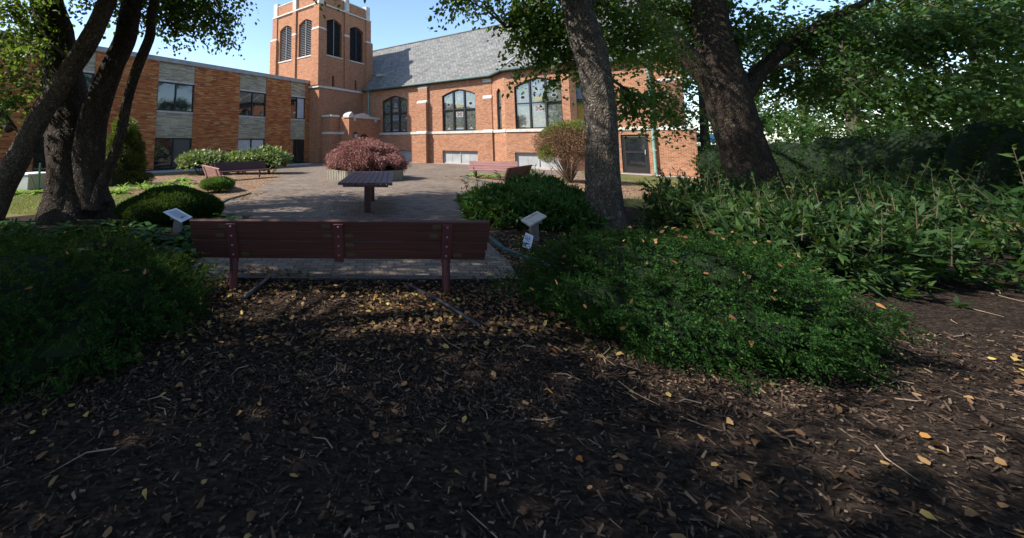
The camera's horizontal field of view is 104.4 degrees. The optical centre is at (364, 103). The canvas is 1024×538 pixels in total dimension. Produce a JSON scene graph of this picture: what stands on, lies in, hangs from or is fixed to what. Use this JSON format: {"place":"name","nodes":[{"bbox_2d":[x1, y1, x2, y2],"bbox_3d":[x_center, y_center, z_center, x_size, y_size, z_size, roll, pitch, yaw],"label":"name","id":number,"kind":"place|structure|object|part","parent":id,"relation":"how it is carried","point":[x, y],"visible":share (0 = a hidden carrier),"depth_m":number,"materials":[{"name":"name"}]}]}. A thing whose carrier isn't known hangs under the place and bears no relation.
{"place":"outdoors","nodes":[
{"label":"outdoors","id":0,"kind":"place"},
{"bbox_2d":[141,163,312,173],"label":"concrete path","id":1,"kind":"structure","parent":0,"point":[177,170],"depth_m":22.52,"materials":[{"name":"grey concrete"}]},
{"bbox_2d":[188,162,584,277],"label":"patio","id":2,"kind":"structure","parent":0,"point":[421,202],"depth_m":9.38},
{"bbox_2d":[327,167,402,180],"bbox_3d":[0.100,3.263,17.656,3.575,0.440,3.575,0,-6,0],"label":"planter","id":3,"kind":"object","parent":2,"relation":"on","point":[336,174],"visible":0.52,"depth_m":16.58,"materials":[{"name":"concrete"}]},
{"bbox_2d":[323,136,410,174],"bbox_3d":[0.163,2.393,17.751,4.192,1.835,3.944,0,-6,0],"label":"japanese maple","id":4,"kind":"object","parent":3,"relation":"in","point":[370,154],"visible":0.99,"depth_m":16.73,"materials":[{"name":"red plant"}]},
{"bbox_2d":[338,171,392,212],"bbox_3d":[0.150,2.276,9.786,1.178,0.795,3.450,0,-6,4],"label":"picnic table","id":5,"kind":"object","parent":2,"relation":"on","point":[369,181],"visible":0.97,"depth_m":8.85,"materials":[{"name":"red wood"}]},
{"bbox_2d":[0,0,1023,144],"label":"sky","id":6,"kind":"structure","parent":0,"point":[393,22],"materials":[{"name":"blue"}]},
{"bbox_2d":[6,155,1019,277],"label":"ground","id":7,"kind":"structure","parent":0,"point":[628,178],"depth_m":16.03,"materials":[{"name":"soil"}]},
{"bbox_2d":[15,190,27,195],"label":"ground cover plant","id":8,"kind":"object","parent":7,"relation":"on","point":[21,192],"visible":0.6,"depth_m":11.88,"materials":[{"name":"green plant"}]},
{"bbox_2d":[17,172,45,189],"bbox_3d":[-11.957,2.768,13.560,0.880,0.570,0.780,-2,-6,20],"label":"utility cabinet","id":9,"kind":"object","parent":7,"relation":"on","point":[26,183],"visible":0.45,"depth_m":13.22,"materials":[{"name":"paint"}]},
{"bbox_3d":[-11.571,2.773,13.419,0.019,0.470,0.660,-2,-6,20],"label":"door","id":10,"kind":"part","parent":9,"relation":"part of","materials":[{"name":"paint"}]},
{"bbox_2d":[29,189,42,194],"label":"ground cover plant","id":11,"kind":"object","parent":7,"relation":"on","point":[36,191],"visible":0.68,"depth_m":11.99,"materials":[{"name":"green plant"}]},
{"bbox_2d":[31,163,41,189],"bbox_3d":[-11.280,2.558,12.909,0.321,1.050,0.051,0,-6,0],"label":"sign post","id":12,"kind":"object","parent":7,"relation":"on","point":[39,175],"visible":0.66,"depth_m":12.89,"materials":[{"name":"green metal"}]},
{"bbox_2d":[0,0,117,220],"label":"leaning tree","id":13,"kind":"object","parent":7,"relation":"on","point":[18,157],"visible":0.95,"depth_m":7.91,"materials":[{"name":"brown wood"}]},
{"bbox_2d":[0,30,309,171],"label":"brick wing","id":14,"kind":"structure","parent":7,"relation":"on","point":[179,106],"depth_m":25.64,"materials":[{"name":"orange brick"}]},
{"bbox_2d":[32,137,45,171],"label":"window","id":15,"kind":"structure","parent":14,"relation":"in","point":[39,156],"depth_m":19.36,"materials":[{"name":"black glass"}]},
{"bbox_2d":[40,68,93,92],"bbox_3d":[-16.085,-0.882,20.385,0.120,1.855,2.332,-5,-8,41],"label":"window","id":16,"kind":"structure","parent":14,"relation":"in","point":[89,77],"depth_m":21.11,"materials":[{"name":"black glass"}]},
{"bbox_2d":[153,138,190,168],"bbox_3d":[-12.364,3.171,24.264,0.120,1.945,2.312,-5,-8,41],"label":"window","id":17,"kind":"structure","parent":14,"relation":"in","point":[165,150],"depth_m":24.10,"materials":[{"name":"black glass"}]},
{"bbox_2d":[157,81,193,111],"bbox_3d":[-12.364,-0.434,24.643,0.120,1.855,2.312,-5,-8,41],"label":"window","id":18,"kind":"structure","parent":14,"relation":"in","point":[178,97],"depth_m":24.61,"materials":[{"name":"grey glass"}]},
{"bbox_2d":[238,139,263,151],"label":"window","id":19,"kind":"structure","parent":14,"relation":"in","point":[244,144],"depth_m":28.53,"materials":[{"name":"glass"}]},
{"bbox_2d":[239,91,265,116],"bbox_3d":[-8.625,0.016,28.920,0.120,1.855,2.332,-5,-8,41],"label":"window","id":20,"kind":"structure","parent":14,"relation":"in","point":[250,103],"depth_m":28.89,"materials":[{"name":"black glass"}]},
{"bbox_2d":[290,139,303,162],"bbox_3d":[-5.752,3.966,31.830,0.120,1.945,1.572,-5,-8,41],"label":"door","id":21,"kind":"structure","parent":14,"relation":"in","point":[296,145],"depth_m":31.89,"materials":[{"name":"metal"}]},
{"bbox_2d":[291,97,304,118],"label":"window","id":22,"kind":"structure","parent":14,"relation":"in","point":[297,104],"depth_m":32.24,"materials":[{"name":"black glass"}]},
{"bbox_2d":[109,169,278,199],"bbox_3d":[-8.075,3.439,17.268,8.850,0.001,13.265,0,-6,0],"label":"mulch bed","id":23,"kind":"object","parent":7,"relation":"on","point":[254,182],"visible":0.42,"depth_m":15.65,"materials":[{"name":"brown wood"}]},
{"bbox_2d":[110,188,129,194],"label":"ground cover plant","id":24,"kind":"object","parent":23,"relation":"on","point":[117,191],"visible":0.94,"depth_m":12.03,"materials":[{"name":"green plant"}]},
{"bbox_2d":[113,182,139,190],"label":"day lily","id":25,"kind":"object","parent":23,"relation":"on","point":[128,186],"visible":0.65,"depth_m":12.88,"materials":[{"name":"green plant"}]},
{"bbox_2d":[105,117,156,185],"bbox_3d":[-9.501,1.877,15.043,2.315,2.953,2.090,0,-6,0],"label":"conifer","id":26,"kind":"object","parent":23,"relation":"on","point":[129,169],"visible":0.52,"depth_m":14.68,"materials":[{"name":"green plant"}]},
{"bbox_2d":[129,181,149,189],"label":"day lily","id":27,"kind":"object","parent":23,"relation":"on","point":[138,185],"visible":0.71,"depth_m":13.30,"materials":[{"name":"green plant"}]},
{"bbox_2d":[130,182,158,191],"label":"day lily","id":28,"kind":"object","parent":23,"relation":"on","point":[145,187],"visible":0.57,"depth_m":12.86,"materials":[{"name":"green plant"}]},
{"bbox_2d":[166,177,192,181],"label":"ground cover plant","id":29,"kind":"object","parent":23,"relation":"on","point":[184,179],"visible":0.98,"depth_m":16.16,"materials":[{"name":"green plant"}]},
{"bbox_2d":[174,148,222,174],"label":"hydrangea shrub","id":30,"kind":"object","parent":23,"relation":"on","point":[193,159],"visible":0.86,"depth_m":19.32,"materials":[{"name":"green plant"}]},
{"bbox_2d":[198,175,235,191],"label":"round shrub","id":31,"kind":"object","parent":23,"relation":"on","point":[218,183],"visible":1,"depth_m":12.35,"materials":[{"name":"green plant"}]},
{"bbox_2d":[202,165,236,179],"bbox_3d":[-5.380,2.701,13.798,0.632,0.828,2.700,4,-7,-34],"label":"park bench","id":32,"kind":"object","parent":23,"relation":"on","point":[209,171],"visible":0.65,"depth_m":13.64,"materials":[{"name":"red wood"}]},
{"bbox_2d":[222,192,251,201],"bbox_3d":[-3.826,2.746,10.726,0.266,0.080,2.888,0,-6,3],"label":"edging timber","id":33,"kind":"object","parent":23,"relation":"on","point":[225,200],"visible":0.49,"depth_m":11.20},
{"bbox_2d":[220,147,261,173],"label":"hydrangea shrub","id":34,"kind":"object","parent":23,"relation":"on","point":[236,155],"visible":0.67,"depth_m":19.94,"materials":[{"name":"green plant"}]},
{"bbox_2d":[214,160,271,176],"bbox_3d":[-5.510,3.064,17.254,0.632,0.828,2.600,-5,-8,40],"label":"park bench","id":35,"kind":"object","parent":23,"relation":"on","point":[240,166],"visible":0.84,"depth_m":17.32,"materials":[{"name":"red wood"}]},
{"bbox_2d":[249,143,294,172],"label":"hydrangea shrub","id":36,"kind":"object","parent":23,"relation":"on","point":[271,156],"visible":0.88,"depth_m":20.14,"materials":[{"name":"green plant"}]},
{"bbox_2d":[145,162,311,170],"bbox_3d":[-20.033,3.143,14.461,0.860,0.001,47.200,-5,-8,41],"label":"foundation bed","id":37,"kind":"object","parent":7,"relation":"on","point":[196,168],"visible":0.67,"depth_m":23.45,"materials":[{"name":"soil"}]},
{"bbox_2d":[269,0,372,162],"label":"bell tower","id":38,"kind":"structure","parent":7,"relation":"on","point":[330,57],"depth_m":34.90,"materials":[{"name":"brick"}]},
{"bbox_2d":[322,112,379,162],"bbox_3d":[-0.971,3.130,33.408,2.550,4.598,5.350,-5,-8,41],"label":"entrance porch","id":39,"kind":"object","parent":7,"relation":"on","point":[348,126],"visible":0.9,"depth_m":32.13,"materials":[{"name":"brick"}]},
{"bbox_2d":[0,165,1023,537],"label":"fallen leaves","id":40,"kind":"object","parent":7,"relation":"on","point":[578,457],"depth_m":3.07,"materials":[{"name":"brown plant"}]},
{"bbox_2d":[0,207,1023,537],"bbox_3d":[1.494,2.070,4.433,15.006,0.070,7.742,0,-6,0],"label":"dark mulch","id":41,"kind":"object","parent":7,"relation":"on","point":[468,409],"visible":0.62,"depth_m":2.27,"materials":[{"name":"brown wood"}]},
{"bbox_2d":[0,219,26,229],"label":"hosta","id":42,"kind":"object","parent":41,"relation":"on","point":[3,222],"visible":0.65,"depth_m":7.24,"materials":[{"name":"green plant"}]},
{"bbox_2d":[0,222,43,234],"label":"hosta","id":43,"kind":"object","parent":41,"relation":"on","point":[24,225],"visible":0.39,"depth_m":6.85,"materials":[{"name":"green plant"}]},
{"bbox_2d":[7,217,92,239],"bbox_3d":[-5.280,2.011,5.891,1.445,0.452,1.466,0,-6,0],"label":"strappy plant","id":44,"kind":"object","parent":41,"relation":"on","point":[16,226],"visible":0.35,"depth_m":5.84,"materials":[{"name":"green plant"}]},
{"bbox_2d":[51,221,93,233],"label":"hosta","id":45,"kind":"object","parent":41,"relation":"on","point":[67,223],"visible":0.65,"depth_m":6.90,"materials":[{"name":"green plant"}]},
{"bbox_2d":[86,219,130,233],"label":"hosta","id":46,"kind":"object","parent":41,"relation":"on","point":[112,222],"visible":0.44,"depth_m":7.13,"materials":[{"name":"green plant"}]},
{"bbox_2d":[0,218,235,427],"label":"yew bush","id":47,"kind":"object","parent":41,"relation":"on","point":[78,302],"visible":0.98,"depth_m":2.92,"materials":[{"name":"green plant"}]},
{"bbox_2d":[103,221,147,232],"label":"hosta","id":48,"kind":"object","parent":41,"relation":"on","point":[129,225],"visible":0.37,"depth_m":6.85,"materials":[{"name":"green plant"}]},
{"bbox_2d":[110,221,170,238],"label":"hosta","id":49,"kind":"object","parent":41,"relation":"on","point":[150,227],"visible":0.45,"depth_m":6.68,"materials":[{"name":"green plant"}]},
{"bbox_2d":[131,227,171,244],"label":"hosta","id":50,"kind":"object","parent":41,"relation":"on","point":[146,235],"visible":0.71,"depth_m":6.24,"materials":[{"name":"green plant"}]},
{"bbox_2d":[113,184,225,226],"bbox_3d":[-4.202,2.116,8.161,2.046,0.737,1.913,-5,-8,40],"label":"clipped yew","id":51,"kind":"object","parent":41,"relation":"on","point":[152,204],"visible":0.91,"depth_m":7.66,"materials":[{"name":"green plant"}]},
{"bbox_2d":[150,232,193,250],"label":"hosta","id":52,"kind":"object","parent":41,"relation":"on","point":[178,241],"visible":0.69,"depth_m":5.95,"materials":[{"name":"green plant"}]},
{"bbox_2d":[156,242,195,258],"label":"hosta","id":53,"kind":"object","parent":41,"relation":"on","point":[187,246],"visible":0.37,"depth_m":5.47,"materials":[{"name":"green plant"}]},
{"bbox_2d":[163,208,191,237],"bbox_3d":[-3.188,2.093,6.484,0.377,0.533,0.345,-2,-6,15],"label":"plaque sign","id":54,"kind":"object","parent":41,"relation":"on","point":[178,217],"visible":0.81,"depth_m":6.42,"materials":[{"name":"grey metal"}]},
{"bbox_2d":[172,225,190,237],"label":"hosta","id":55,"kind":"object","parent":41,"relation":"on","point":[185,229],"visible":0.3,"depth_m":6.50,"materials":[{"name":"green plant"}]},
{"bbox_2d":[158,251,205,268],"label":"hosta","id":56,"kind":"object","parent":41,"relation":"on","point":[186,261],"visible":0.12,"depth_m":4.98,"materials":[{"name":"green plant"}]},
{"bbox_2d":[29,0,365,221],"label":"multi stem tree","id":57,"kind":"object","parent":41,"relation":"on","point":[79,171],"visible":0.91,"depth_m":8.47,"materials":[{"name":"green plant"}]},
{"bbox_2d":[189,213,237,225],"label":"hosta","id":58,"kind":"object","parent":41,"relation":"on","point":[219,216],"visible":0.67,"depth_m":7.76,"materials":[{"name":"green plant"}]},
{"bbox_2d":[228,215,255,218],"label":"hosta","id":59,"kind":"object","parent":41,"relation":"on","point":[245,217],"visible":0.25,"depth_m":7.76,"materials":[{"name":"green plant"}]},
{"bbox_2d":[243,274,271,298],"bbox_3d":[-1.177,2.037,4.219,0.060,0.054,0.632,-1,-6,10],"label":"edging pipe","id":60,"kind":"object","parent":41,"relation":"on","point":[256,287],"visible":1,"depth_m":4.13,"materials":[{"name":"grey metal"}]},
{"bbox_2d":[190,219,489,292],"bbox_3d":[-0.275,1.708,4.349,3.280,0.828,0.632,0,-6,2],"label":"park bench","id":61,"kind":"object","parent":41,"relation":"on","point":[444,241],"visible":0.98,"depth_m":4.14,"materials":[{"name":"red wood"}]},
{"bbox_2d":[192,276,523,280],"bbox_3d":[-0.200,2.100,4.482,4.177,0.060,0.046,0,-6,1],"label":"edging timber","id":62,"kind":"object","parent":41,"relation":"on","point":[344,279],"visible":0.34,"depth_m":4.46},
{"bbox_2d":[407,284,480,327],"bbox_3d":[0.772,1.998,3.779,0.067,0.055,1.059,3,-7,-29],"label":"edging pipe","id":63,"kind":"object","parent":41,"relation":"on","point":[453,309],"visible":0.91,"depth_m":3.69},
{"bbox_2d":[452,167,580,230],"bbox_3d":[3.164,1.924,8.026,2.407,1.164,2.424,0,-6,0],"label":"rhododendron","id":64,"kind":"object","parent":41,"relation":"on","point":[498,204],"visible":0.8,"depth_m":7.55,"materials":[{"name":"green plant"}]},
{"bbox_2d":[489,234,548,266],"bbox_3d":[2.182,2.232,5.885,0.280,0.090,2.205,1,-6,-7],"label":"edging timber","id":65,"kind":"object","parent":41,"relation":"on","point":[499,245],"visible":0.21,"depth_m":5.61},
{"bbox_2d":[523,233,533,248],"bbox_3d":[2.558,2.147,5.886,0.120,0.224,0.186,-6,-8,43],"label":"card sign","id":66,"kind":"object","parent":41,"relation":"on","point":[530,237],"visible":0.71,"depth_m":5.89,"materials":[{"name":"white paper"}]},
{"bbox_2d":[521,211,546,240],"bbox_3d":[2.864,2.102,6.338,0.625,0.484,0.249,4,-7,-34],"label":"plaque sign","id":67,"kind":"object","parent":41,"relation":"on","point":[532,221],"visible":0.81,"depth_m":6.29,"materials":[{"name":"grey metal"}]},
{"bbox_2d":[493,163,584,197],"bbox_3d":[4.292,2.044,9.065,2.545,1.142,2.216,0,-6,0],"label":"rhododendron","id":68,"kind":"object","parent":41,"relation":"on","point":[548,182],"visible":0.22,"depth_m":8.97,"materials":[{"name":"green plant"}]},
{"bbox_2d":[516,179,610,232],"bbox_3d":[3.886,1.984,7.497,1.975,0.932,1.536,0,-6,0],"label":"rhododendron","id":69,"kind":"object","parent":41,"relation":"on","point":[581,215],"visible":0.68,"depth_m":7.01,"materials":[{"name":"green plant"}]},
{"bbox_2d":[425,0,721,233],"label":"single trunk tree","id":70,"kind":"object","parent":41,"relation":"on","point":[581,32],"visible":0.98,"depth_m":8.62,"materials":[{"name":"green plant"}]},
{"bbox_2d":[477,222,945,397],"bbox_3d":[2.949,1.719,3.653,3.566,1.172,2.582,0,-6,0],"label":"yew bush","id":71,"kind":"object","parent":41,"relation":"on","point":[719,302],"visible":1,"depth_m":2.94,"materials":[{"name":"green plant"}]},
{"bbox_2d":[634,153,802,207],"bbox_3d":[7.651,1.790,8.088,3.264,1.445,2.832,0,-6,0],"label":"lance shrub","id":72,"kind":"object","parent":41,"relation":"on","point":[747,186],"visible":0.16,"depth_m":8.12,"materials":[{"name":"green plant"}]},
{"bbox_2d":[630,164,817,242],"bbox_3d":[6.438,1.741,6.869,2.779,1.290,2.394,2,-6,-22],"label":"lance shrub","id":73,"kind":"object","parent":41,"relation":"on","point":[680,213],"visible":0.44,"depth_m":6.80,"materials":[{"name":"green plant"}]},
{"bbox_2d":[683,167,1023,307],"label":"lance shrub","id":74,"kind":"object","parent":41,"relation":"on","point":[874,245],"visible":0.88,"depth_m":4.34,"materials":[{"name":"green plant"}]},
{"bbox_2d":[732,154,1023,256],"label":"lance shrub","id":75,"kind":"object","parent":41,"relation":"on","point":[921,185],"visible":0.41,"depth_m":6.64,"materials":[{"name":"green plant"}]},
{"bbox_2d":[911,144,1023,285],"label":"lance shrub","id":76,"kind":"object","parent":41,"relation":"on","point":[1012,245],"visible":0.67,"depth_m":4.77,"materials":[{"name":"green plant"}]},
{"bbox_2d":[362,0,699,176],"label":"church","id":77,"kind":"structure","parent":7,"relation":"on","point":[440,99],"depth_m":29.24,"materials":[{"name":"brick"}]},
{"bbox_2d":[383,96,406,132],"bbox_3d":[2.839,0.917,34.093,2.770,3.328,0.170,-5,-8,41],"label":"window","id":78,"kind":"structure","parent":77,"relation":"in","point":[395,107],"depth_m":34.17,"materials":[{"name":"multicoloured glass"}]},
{"bbox_2d":[398,150,411,161],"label":"basement window","id":79,"kind":"structure","parent":77,"relation":"in","point":[406,153],"depth_m":32.90,"materials":[{"name":"glass"}]},
{"bbox_2d":[443,89,475,130],"bbox_3d":[7.579,0.486,29.996,2.870,3.328,0.170,-5,-8,41],"label":"window","id":80,"kind":"structure","parent":77,"relation":"in","point":[459,113],"depth_m":30.02,"materials":[{"name":"multicoloured glass"}]},
{"bbox_2d":[442,151,477,164],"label":"basement window","id":81,"kind":"structure","parent":77,"relation":"in","point":[454,157],"depth_m":29.63,"materials":[{"name":"glass"}]},
{"bbox_2d":[497,89,501,129],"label":"window","id":82,"kind":"structure","parent":77,"relation":"in","point":[499,92],"depth_m":27.37,"materials":[{"name":"grey glass"}]},
{"bbox_2d":[515,77,562,128],"bbox_3d":[11.635,-0.081,25.178,2.980,3.448,0.170,-5,-8,41],"label":"window","id":83,"kind":"structure","parent":77,"relation":"in","point":[529,113],"depth_m":25.27,"materials":[{"name":"glass"}]},
{"bbox_2d":[516,152,562,169],"bbox_3d":[11.494,3.772,24.776,3.100,1.117,0.330,-5,-8,41],"label":"basement window","id":84,"kind":"structure","parent":77,"relation":"in","point":[523,158],"depth_m":25.14,"materials":[{"name":"glass"}]},
{"bbox_2d":[575,81,584,127],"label":"window","id":85,"kind":"structure","parent":77,"relation":"in","point":[580,113],"depth_m":23.89,"materials":[{"name":"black glass"}]},
{"bbox_2d":[623,136,648,172],"bbox_3d":[16.019,2.998,22.234,1.110,2.125,0.110,-5,-8,41],"label":"door","id":86,"kind":"structure","parent":77,"relation":"in","point":[635,152],"depth_m":22.23,"materials":[{"name":"black glass"}]},
{"bbox_2d":[467,174,650,198],"bbox_3d":[7.634,3.279,15.452,6.766,0.063,9.310,-2,-6,15],"label":"mulch bed","id":87,"kind":"object","parent":7,"relation":"on","point":[628,186],"visible":0.19,"depth_m":14.60,"materials":[{"name":"brown wood"}]},
{"bbox_2d":[113,170,644,198],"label":"bark chips","id":88,"kind":"object","parent":87,"relation":"on","point":[272,174],"visible":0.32,"depth_m":16.00,"materials":[{"name":"brown wood"}]},
{"bbox_2d":[464,175,496,183],"bbox_3d":[5.157,3.412,17.155,0.896,0.100,4.462,-1,-6,8],"label":"edging timber","id":89,"kind":"object","parent":87,"relation":"on","point":[478,179],"visible":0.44,"depth_m":16.27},
{"bbox_2d":[469,161,517,177],"bbox_3d":[5.981,3.080,17.401,2.150,0.828,0.632,-2,-6,16],"label":"park bench","id":90,"kind":"object","parent":87,"relation":"on","point":[490,165],"visible":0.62,"depth_m":17.57,"materials":[{"name":"red wood"}]},
{"bbox_2d":[491,165,531,180],"bbox_3d":[5.543,2.721,13.990,0.632,0.828,2.700,-5,-8,40],"label":"park bench","id":91,"kind":"object","parent":87,"relation":"on","point":[524,170],"visible":0.65,"depth_m":13.63,"materials":[{"name":"red wood"}]},
{"bbox_2d":[530,118,585,181],"bbox_3d":[8.655,1.970,16.009,2.715,2.700,2.512,-4,-7,37],"label":"dying shrub","id":92,"kind":"object","parent":87,"relation":"on","point":[561,142],"visible":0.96,"depth_m":15.70,"materials":[{"name":"brown plant"}]},
{"bbox_2d":[696,134,714,141],"bbox_3d":[27.500,3.713,29.775,4.000,2.680,3.000,0,-6,0],"label":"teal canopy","id":93,"kind":"object","parent":7,"relation":"on","point":[712,136],"visible":0.02,"depth_m":29.13,"materials":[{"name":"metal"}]},
{"bbox_2d":[681,43,791,146],"bbox_3d":[22.590,-0.005,24.754,7.168,9.033,8.028,0,-6,0],"label":"tree","id":94,"kind":"object","parent":7,"relation":"on","point":[703,130],"visible":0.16,"depth_m":24.80,"materials":[{"name":"green plant"}]},
{"bbox_2d":[546,0,1023,199],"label":"tree","id":95,"kind":"object","parent":7,"relation":"on","point":[729,85],"visible":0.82,"depth_m":10.39,"materials":[{"name":"green plant"}]},
{"bbox_2d":[742,17,888,142],"bbox_3d":[27.770,-0.505,24.384,7.583,9.951,8.063,5,-8,-38],"label":"tree","id":96,"kind":"object","parent":7,"relation":"on","point":[797,107],"visible":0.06,"depth_m":23.95,"materials":[{"name":"green plant"}]},
{"bbox_2d":[688,112,1023,210],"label":"hedge","id":97,"kind":"object","parent":7,"relation":"on","point":[971,143],"visible":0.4,"depth_m":12.10,"materials":[{"name":"green plant"}]},
{"bbox_2d":[754,0,971,141],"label":"tree","id":98,"kind":"object","parent":7,"relation":"on","point":[810,126],"visible":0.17,"depth_m":18.73,"materials":[{"name":"green plant"}]},
{"bbox_2d":[810,0,1023,138],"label":"tree","id":99,"kind":"object","parent":7,"relation":"on","point":[904,5],"visible":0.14,"depth_m":13.68,"materials":[{"name":"green plant"}]},
{"bbox_2d":[935,0,1023,125],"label":"tree","id":100,"kind":"object","parent":7,"relation":"on","point":[996,4],"visible":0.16,"depth_m":10.65,"materials":[{"name":"green plant"}]},
{"bbox_2d":[621,173,706,178],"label":"concrete path","id":101,"kind":"structure","parent":0,"point":[652,174],"depth_m":21.18,"materials":[{"name":"grey concrete"}]}
]}

